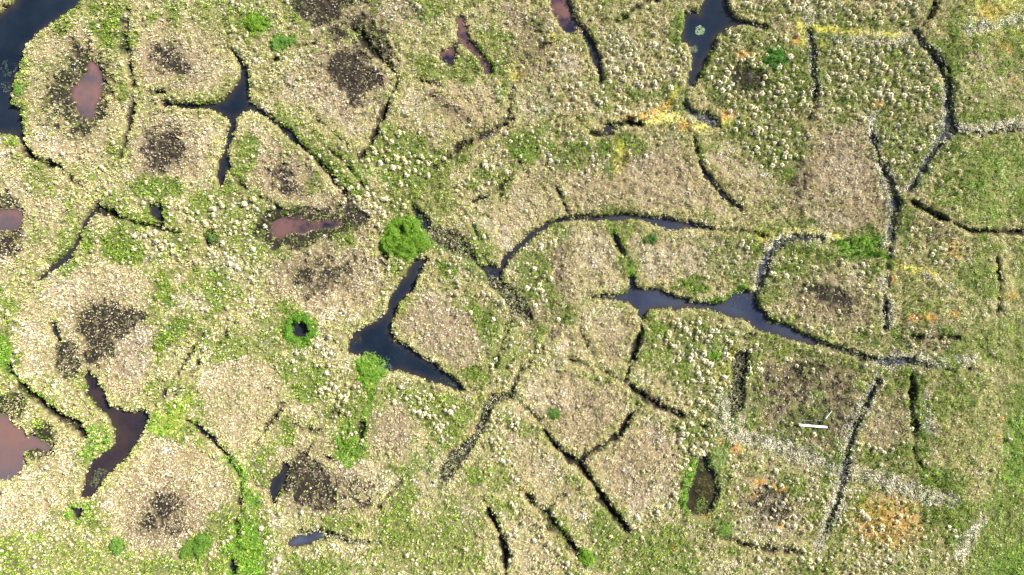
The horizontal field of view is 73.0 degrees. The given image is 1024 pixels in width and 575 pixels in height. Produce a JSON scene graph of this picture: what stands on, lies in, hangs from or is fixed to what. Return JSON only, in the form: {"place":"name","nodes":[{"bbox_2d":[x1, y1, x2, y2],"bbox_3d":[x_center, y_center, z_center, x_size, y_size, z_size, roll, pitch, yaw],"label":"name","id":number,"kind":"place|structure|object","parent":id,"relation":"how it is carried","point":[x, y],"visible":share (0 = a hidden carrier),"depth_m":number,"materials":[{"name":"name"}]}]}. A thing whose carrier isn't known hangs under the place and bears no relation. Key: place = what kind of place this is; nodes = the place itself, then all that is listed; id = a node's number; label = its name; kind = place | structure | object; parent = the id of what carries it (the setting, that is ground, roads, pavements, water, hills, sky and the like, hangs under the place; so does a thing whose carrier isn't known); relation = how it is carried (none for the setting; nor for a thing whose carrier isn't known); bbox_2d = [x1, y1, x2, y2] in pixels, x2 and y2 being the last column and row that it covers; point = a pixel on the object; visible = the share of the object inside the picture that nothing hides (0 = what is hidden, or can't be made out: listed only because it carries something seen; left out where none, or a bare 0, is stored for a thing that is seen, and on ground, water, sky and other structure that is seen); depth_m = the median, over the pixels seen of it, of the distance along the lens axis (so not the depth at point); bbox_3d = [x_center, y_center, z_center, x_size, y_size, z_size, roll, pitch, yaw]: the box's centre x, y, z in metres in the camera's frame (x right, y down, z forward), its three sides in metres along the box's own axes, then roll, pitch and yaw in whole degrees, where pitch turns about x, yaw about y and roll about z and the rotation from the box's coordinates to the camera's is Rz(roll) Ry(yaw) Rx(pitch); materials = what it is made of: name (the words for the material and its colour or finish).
{"place":"outdoors","nodes":[
{"label":"outdoors","id":0,"kind":"place"},
{"bbox_2d":[0,207,23,231],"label":"pond","id":1,"kind":"structure","parent":0,"point":[11,220],"depth_m":60.18,"materials":[{"name":"pink liquid"}]},
{"bbox_2d":[0,413,52,480],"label":"pond","id":2,"kind":"structure","parent":0,"point":[16,443],"depth_m":60.18,"materials":[{"name":"pink liquid"}]},
{"bbox_2d":[0,0,80,150],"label":"lake","id":3,"kind":"structure","parent":0,"point":[22,22],"depth_m":60.35,"materials":[{"name":"liquid"}]},
{"bbox_2d":[71,60,104,120],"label":"pond","id":4,"kind":"structure","parent":0,"point":[87,93],"depth_m":60.16,"materials":[{"name":"pink liquid"}]},
{"bbox_2d":[82,371,149,496],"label":"pond","id":5,"kind":"structure","parent":0,"point":[129,426],"depth_m":60.35,"materials":[{"name":"brown liquid"}]},
{"bbox_2d":[270,215,345,239],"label":"pond","id":6,"kind":"structure","parent":0,"point":[281,228],"depth_m":60.16,"materials":[{"name":"red liquid"}]},
{"bbox_2d":[348,258,465,390],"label":"pond","id":7,"kind":"structure","parent":0,"point":[377,337],"depth_m":60.35,"materials":[{"name":"liquid"}]},
{"bbox_2d":[439,48,456,65],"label":"pond","id":8,"kind":"structure","parent":0,"point":[448,55],"depth_m":60.20,"materials":[{"name":"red liquid"}]},
{"bbox_2d":[458,425,480,457],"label":"pool","id":9,"kind":"structure","parent":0,"point":[468,448],"depth_m":60.35,"materials":[{"name":"liquid"}]},
{"bbox_2d":[455,16,492,74],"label":"pond","id":10,"kind":"structure","parent":0,"point":[462,34],"depth_m":60.20,"materials":[{"name":"red liquid"}]},
{"bbox_2d":[479,123,505,138],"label":"pool","id":11,"kind":"structure","parent":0,"point":[490,133],"depth_m":60.35,"materials":[{"name":"liquid"}]},
{"bbox_2d":[0,0,1023,574],"bbox_3d":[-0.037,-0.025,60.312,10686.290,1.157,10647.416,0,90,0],"label":"ground","id":12,"kind":"structure","parent":0,"point":[308,278],"depth_m":60.00,"materials":[{"name":"plant"}]},
{"bbox_2d":[13,82,22,94],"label":"shrub","id":13,"kind":"object","parent":12,"relation":"on","point":[16,88],"visible":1,"depth_m":59.84,"materials":[{"name":"green plant"}]},
{"bbox_2d":[52,322,62,340],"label":"pool","id":14,"kind":"structure","parent":12,"relation":"in","point":[55,331],"depth_m":60.35,"materials":[{"name":"liquid"}]},
{"bbox_2d":[40,204,105,280],"bbox_3d":[-38.277,-3.585,60.350,2.067,0.001,9.183,38,90,0],"label":"channel","id":15,"kind":"object","parent":12,"relation":"in","point":[64,259],"visible":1,"depth_m":60.35,"materials":[{"name":"liquid"}]},
{"bbox_2d":[74,507,82,518],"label":"pool","id":16,"kind":"structure","parent":12,"relation":"in","point":[78,511],"depth_m":60.35,"materials":[{"name":"liquid"}]},
{"bbox_2d":[108,537,124,556],"bbox_3d":[-34.244,22.434,59.820,1.469,0.573,1.916,0,90,0],"label":"shrub","id":17,"kind":"object","parent":12,"relation":"on","point":[118,549],"visible":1,"depth_m":59.80,"materials":[{"name":"green plant"}]},
{"bbox_2d":[151,205,163,220],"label":"pool","id":18,"kind":"structure","parent":12,"relation":"in","point":[156,211],"depth_m":60.35,"materials":[{"name":"liquid"}]},
{"bbox_2d":[177,526,214,559],"bbox_3d":[-27.370,22.488,59.807,3.851,0.601,1.984,-34,90,0],"label":"shrub","id":19,"kind":"object","parent":12,"relation":"on","point":[194,552],"visible":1,"depth_m":59.84,"materials":[{"name":"green plant"}]},
{"bbox_2d":[188,420,228,455],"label":"channel","id":20,"kind":"object","parent":12,"relation":"in","point":[207,434],"visible":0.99,"depth_m":60.35,"materials":[{"name":"liquid"}]},
{"bbox_2d":[206,233,215,243],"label":"shrub","id":21,"kind":"object","parent":12,"relation":"on","point":[209,239],"visible":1,"depth_m":59.95,"materials":[{"name":"green plant"}]},
{"bbox_2d":[164,52,261,187],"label":"pool","id":22,"kind":"structure","parent":12,"relation":"in","point":[234,105],"depth_m":60.35,"materials":[{"name":"liquid"}]},
{"bbox_2d":[230,558,237,571],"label":"pool","id":23,"kind":"structure","parent":12,"relation":"in","point":[233,566],"depth_m":60.35,"materials":[{"name":"liquid"}]},
{"bbox_2d":[244,14,263,33],"bbox_3d":[-22.367,-22.832,59.782,1.925,0.608,1.771,0,90,0],"label":"shrub","id":24,"kind":"object","parent":12,"relation":"on","point":[255,22],"visible":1,"depth_m":59.77,"materials":[{"name":"green plant"}]},
{"bbox_2d":[269,463,289,502],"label":"pool","id":25,"kind":"structure","parent":12,"relation":"in","point":[278,481],"depth_m":60.35,"materials":[{"name":"liquid"}]},
{"bbox_2d":[270,35,296,49],"bbox_3d":[-19.716,-21.192,59.842,2.516,0.510,1.590,0,90,0],"label":"shrub","id":26,"kind":"object","parent":12,"relation":"on","point":[285,43],"visible":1,"depth_m":59.82,"materials":[{"name":"green plant"}]},
{"bbox_2d":[261,110,307,150],"bbox_3d":[-19.586,-13.538,60.350,6.036,0.001,1.757,41,90,0],"label":"channel","id":27,"kind":"object","parent":12,"relation":"in","point":[291,135],"visible":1,"depth_m":60.35,"materials":[{"name":"liquid"}]},
{"bbox_2d":[278,309,321,345],"bbox_3d":[-18.571,3.835,59.976,3.707,0.892,3.244,-38,90,0],"label":"sedge ring","id":28,"kind":"object","parent":12,"relation":"on","point":[304,321],"visible":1,"depth_m":59.85,"materials":[{"name":"green plant"}]},
{"bbox_2d":[292,322,308,336],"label":"pool","id":29,"kind":"structure","parent":12,"relation":"in","point":[300,329],"depth_m":60.35,"materials":[{"name":"liquid"}]},
{"bbox_2d":[287,530,326,546],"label":"pool","id":30,"kind":"structure","parent":12,"relation":"in","point":[300,539],"depth_m":60.35,"materials":[{"name":"blue liquid"}]},
{"bbox_2d":[353,351,389,383],"bbox_3d":[-12.064,6.846,59.949,3.194,0.826,2.970,-23,90,0],"label":"reed clump","id":31,"kind":"object","parent":12,"relation":"on","point":[371,365],"visible":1,"depth_m":59.83,"materials":[{"name":"green plant"}]},
{"bbox_2d":[376,212,436,261],"bbox_3d":[-9.199,-4.382,59.772,5.656,0.934,4.514,0,90,0],"label":"round shrub","id":32,"kind":"object","parent":12,"relation":"on","point":[410,240],"visible":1,"depth_m":59.72,"materials":[{"name":"green plant"}]},
{"bbox_2d":[412,204,429,232],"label":"pool","id":33,"kind":"structure","parent":12,"relation":"in","point":[419,214],"depth_m":60.35,"materials":[{"name":"liquid"}]},
{"bbox_2d":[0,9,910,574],"bbox_3d":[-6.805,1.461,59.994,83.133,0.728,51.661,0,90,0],"label":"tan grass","id":34,"kind":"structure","parent":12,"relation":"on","point":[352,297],"depth_m":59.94,"materials":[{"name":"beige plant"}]},
{"bbox_2d":[480,263,504,284],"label":"pool","id":35,"kind":"structure","parent":12,"relation":"in","point":[497,273],"depth_m":60.35,"materials":[{"name":"liquid"}]},
{"bbox_2d":[45,0,962,560],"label":"brown sedge","id":36,"kind":"object","parent":12,"relation":"on","point":[527,298],"visible":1,"depth_m":59.94,"materials":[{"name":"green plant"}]},
{"bbox_2d":[0,1,1019,574],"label":"orange moss","id":37,"kind":"object","parent":12,"relation":"on","point":[786,399],"visible":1,"depth_m":59.95,"materials":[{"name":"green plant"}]},
{"bbox_2d":[0,0,1023,574],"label":"straw grass","id":38,"kind":"structure","parent":12,"relation":"on","point":[478,288],"depth_m":59.93,"materials":[{"name":"beige plant"}]},
{"bbox_2d":[0,0,1023,574],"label":"shore grass","id":39,"kind":"structure","parent":12,"relation":"on","point":[422,274],"depth_m":59.90,"materials":[{"name":"plant"}]},
{"bbox_2d":[0,0,1023,574],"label":"grass tussocks","id":40,"kind":"object","parent":12,"relation":"on","point":[676,344],"depth_m":59.84,"materials":[{"name":"beige plant"}]},
{"bbox_2d":[0,0,1023,574],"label":"lichen","id":41,"kind":"object","parent":12,"relation":"on","point":[464,284],"visible":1,"depth_m":59.93},
{"bbox_2d":[0,10,1023,574],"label":"bright green sedge","id":42,"kind":"object","parent":12,"relation":"on","point":[254,532],"visible":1,"depth_m":59.89,"materials":[{"name":"green plant"}]},
{"bbox_2d":[0,0,1023,574],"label":"olive sedge","id":43,"kind":"object","parent":12,"relation":"on","point":[466,280],"visible":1,"depth_m":59.92,"materials":[{"name":"green plant"}]},
{"bbox_2d":[6,0,1023,573],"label":"yellow moss","id":44,"kind":"object","parent":12,"relation":"on","point":[644,204],"visible":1,"depth_m":59.93,"materials":[{"name":"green plant"}]},
{"bbox_2d":[501,215,594,265],"bbox_3d":[2.767,-4.606,60.350,9.438,0.001,2.582,-29,90,0],"label":"channel","id":45,"kind":"object","parent":12,"relation":"in","point":[527,239],"visible":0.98,"depth_m":60.35,"materials":[{"name":"liquid"}]},
{"bbox_2d":[547,408,561,417],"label":"shrub","id":46,"kind":"object","parent":12,"relation":"on","point":[555,414],"visible":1,"depth_m":59.86,"materials":[{"name":"green plant"}]},
{"bbox_2d":[578,550,594,562],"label":"shrub","id":47,"kind":"object","parent":12,"relation":"on","point":[585,558],"visible":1,"depth_m":59.80,"materials":[{"name":"green plant"}]},
{"bbox_2d":[582,29,602,83],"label":"channel","id":48,"kind":"object","parent":12,"relation":"in","point":[595,56],"visible":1,"depth_m":60.35,"materials":[{"name":"liquid"}]},
{"bbox_2d":[598,121,626,134],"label":"pool","id":49,"kind":"structure","parent":12,"relation":"in","point":[608,128],"depth_m":60.35,"materials":[{"name":"liquid"}]},
{"bbox_2d":[612,235,623,254],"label":"pool","id":50,"kind":"structure","parent":12,"relation":"in","point":[617,245],"depth_m":60.35,"materials":[{"name":"liquid"}]},
{"bbox_2d":[298,26,954,547],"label":"reeds","id":51,"kind":"object","parent":12,"relation":"on","point":[608,296],"visible":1,"depth_m":60.19,"materials":[{"name":"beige plant"}]},
{"bbox_2d":[643,233,657,244],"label":"shrub","id":52,"kind":"object","parent":12,"relation":"on","point":[650,239],"visible":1,"depth_m":59.89,"materials":[{"name":"green plant"}]},
{"bbox_2d":[595,214,709,231],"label":"pool","id":53,"kind":"structure","parent":12,"relation":"in","point":[662,222],"depth_m":60.35,"materials":[{"name":"liquid"}]},
{"bbox_2d":[682,103,719,128],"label":"pool","id":54,"kind":"structure","parent":12,"relation":"in","point":[699,117],"depth_m":60.35,"materials":[{"name":"grey liquid"}]},
{"bbox_2d":[707,442,731,474],"bbox_3d":[17.853,14.665,59.928,2.121,0.599,2.991,35,90,0],"label":"willow shrub","id":55,"kind":"object","parent":12,"relation":"on","point":[720,460],"visible":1,"depth_m":59.86,"materials":[{"name":"green plant"}]},
{"bbox_2d":[698,163,740,210],"bbox_3d":[17.821,-8.669,60.350,1.685,0.001,6.700,-42,90,0],"label":"channel","id":56,"kind":"object","parent":12,"relation":"in","point":[721,193],"visible":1,"depth_m":60.35,"materials":[{"name":"liquid"}]},
{"bbox_2d":[717,522,731,537],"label":"shrub","id":57,"kind":"object","parent":12,"relation":"on","point":[725,531],"visible":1,"depth_m":59.82,"materials":[{"name":"green plant"}]},
{"bbox_2d":[761,46,785,66],"bbox_3d":[22.753,-19.959,59.809,2.376,0.607,1.930,0,90,0],"label":"shrub","id":58,"kind":"object","parent":12,"relation":"on","point":[773,62],"visible":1,"depth_m":59.85,"materials":[{"name":"green plant"}]},
{"bbox_2d":[755,235,821,282],"bbox_3d":[23.645,-3.129,60.350,7.982,0.001,3.344,-37,90,0],"label":"channel","id":59,"kind":"object","parent":12,"relation":"in","point":[760,271],"visible":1,"depth_m":60.35,"materials":[{"name":"grey liquid"}]},
{"bbox_2d":[806,30,814,93],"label":"channel","id":60,"kind":"object","parent":12,"relation":"in","point":[812,52],"visible":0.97,"depth_m":60.35,"materials":[{"name":"grey liquid"}]},
{"bbox_2d":[800,424,826,427],"bbox_3d":[26.050,11.975,59.979,2.380,0.309,0.170,4,90,0],"label":"white plank","id":61,"kind":"object","parent":12,"relation":"on","point":[822,426],"visible":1,"depth_m":59.83,"materials":[{"name":"paint"}]},
{"bbox_2d":[821,380,877,533],"bbox_3d":[29.168,14.822,60.350,1.945,0.001,15.464,18,90,0],"label":"channel","id":62,"kind":"object","parent":12,"relation":"in","point":[844,463],"visible":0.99,"depth_m":60.35,"materials":[{"name":"grey liquid"}]},
{"bbox_2d":[711,0,1023,566],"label":"pale sedge","id":63,"kind":"object","parent":12,"relation":"on","point":[883,316],"visible":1,"depth_m":59.93,"materials":[{"name":"beige plant"}]},
{"bbox_2d":[869,136,897,243],"bbox_3d":[32.638,-8.242,60.350,2.656,0.001,10.983,-8,90,0],"label":"channel","id":64,"kind":"object","parent":12,"relation":"in","point":[893,199],"visible":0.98,"depth_m":60.35,"materials":[{"name":"grey liquid"}]},
{"bbox_2d":[871,357,913,365],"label":"pool","id":65,"kind":"structure","parent":12,"relation":"in","point":[903,361],"depth_m":60.35,"materials":[{"name":"grey liquid"}]},
{"bbox_2d":[906,31,953,190],"bbox_3d":[36.375,-15.350,60.350,4.950,0.001,15.000,0,90,0],"label":"channel","id":66,"kind":"object","parent":12,"relation":"in","point":[946,121],"visible":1,"depth_m":60.35,"materials":[{"name":"grey liquid"}]},
{"bbox_2d":[548,0,583,34],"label":"pond","id":67,"kind":"structure","parent":0,"point":[567,22],"depth_m":60.30,"materials":[{"name":"red liquid"}]},
{"bbox_2d":[686,456,716,514],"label":"pond","id":68,"kind":"structure","parent":0,"point":[693,497],"depth_m":60.35,"materials":[{"name":"liquid"}]},
{"bbox_2d":[600,276,824,344],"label":"pond","id":69,"kind":"structure","parent":0,"point":[642,301],"depth_m":60.35,"materials":[{"name":"liquid"}]},
{"bbox_2d":[0,25,774,513],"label":"water weed","id":70,"kind":"object","parent":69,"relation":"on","point":[698,31],"visible":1,"depth_m":60.33,"materials":[{"name":"green plant"}]},
{"bbox_2d":[680,0,765,86],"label":"pond","id":71,"kind":"structure","parent":0,"point":[714,18],"depth_m":60.35,"materials":[{"name":"liquid"}]}
]}

